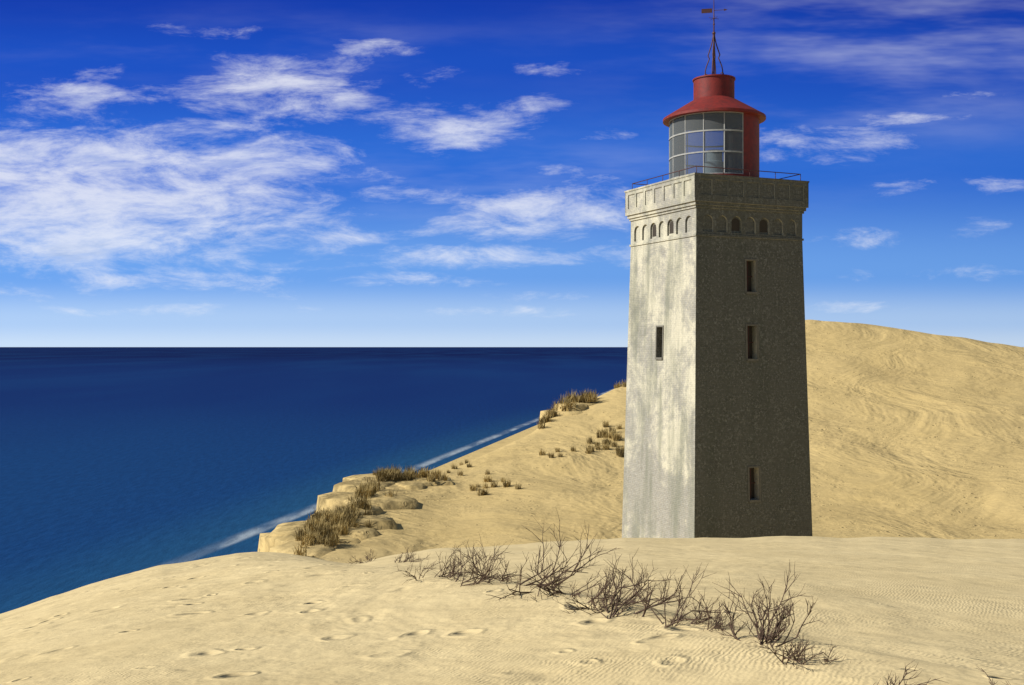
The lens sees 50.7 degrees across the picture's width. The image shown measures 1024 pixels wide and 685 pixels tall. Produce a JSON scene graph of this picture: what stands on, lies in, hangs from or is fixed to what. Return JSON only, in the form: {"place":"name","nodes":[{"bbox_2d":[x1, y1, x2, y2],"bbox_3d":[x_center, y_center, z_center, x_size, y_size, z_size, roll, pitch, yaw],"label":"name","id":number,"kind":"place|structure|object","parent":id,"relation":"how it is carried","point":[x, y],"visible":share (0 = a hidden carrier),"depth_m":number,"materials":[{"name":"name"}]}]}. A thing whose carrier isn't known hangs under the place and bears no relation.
{"place":"outdoors","nodes":[
{"label":"outdoors","id":0,"kind":"place"},
{"bbox_2d":[0,347,627,613],"bbox_3d":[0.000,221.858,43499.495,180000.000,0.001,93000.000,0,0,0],"label":"sea","id":1,"kind":"structure","parent":0,"point":[116,461],"depth_m":887.02,"materials":[{"name":"blue liquid"}]},
{"bbox_2d":[0,320,1023,684],"bbox_3d":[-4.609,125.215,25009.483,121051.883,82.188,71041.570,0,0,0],"label":"dune terrain","id":2,"kind":"structure","parent":0,"point":[906,552],"depth_m":14.35,"materials":[{"name":"beige sand"}]},
{"bbox_2d":[257,402,594,556],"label":"cliff edge sand hummocks","id":3,"kind":"structure","parent":2,"relation":"on","point":[279,538],"depth_m":67.00,"materials":[{"name":"beige sand"}]},
{"bbox_2d":[292,380,626,555],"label":"marram grass","id":4,"kind":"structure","parent":2,"relation":"on","point":[346,518],"depth_m":72.78,"materials":[{"name":"brown plant"}]},
{"bbox_2d":[349,509,1009,684],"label":"dry shrubs","id":5,"kind":"object","parent":2,"relation":"on","point":[760,637],"visible":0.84,"depth_m":9.31,"materials":[{"name":"brown plant"}]},
{"bbox_2d":[622,5,811,537],"bbox_3d":[10.190,-1.370,54.455,7.019,32.120,7.019,0,0,-23],"label":"lighthouse","id":6,"kind":"object","parent":2,"relation":"on","point":[716,432],"visible":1,"depth_m":51.98,"materials":[{"name":"grey"}]},
{"bbox_2d":[0,0,1023,346],"label":"sky","id":7,"kind":"structure","parent":0,"point":[174,173],"materials":[{"name":"blue"}]}
]}

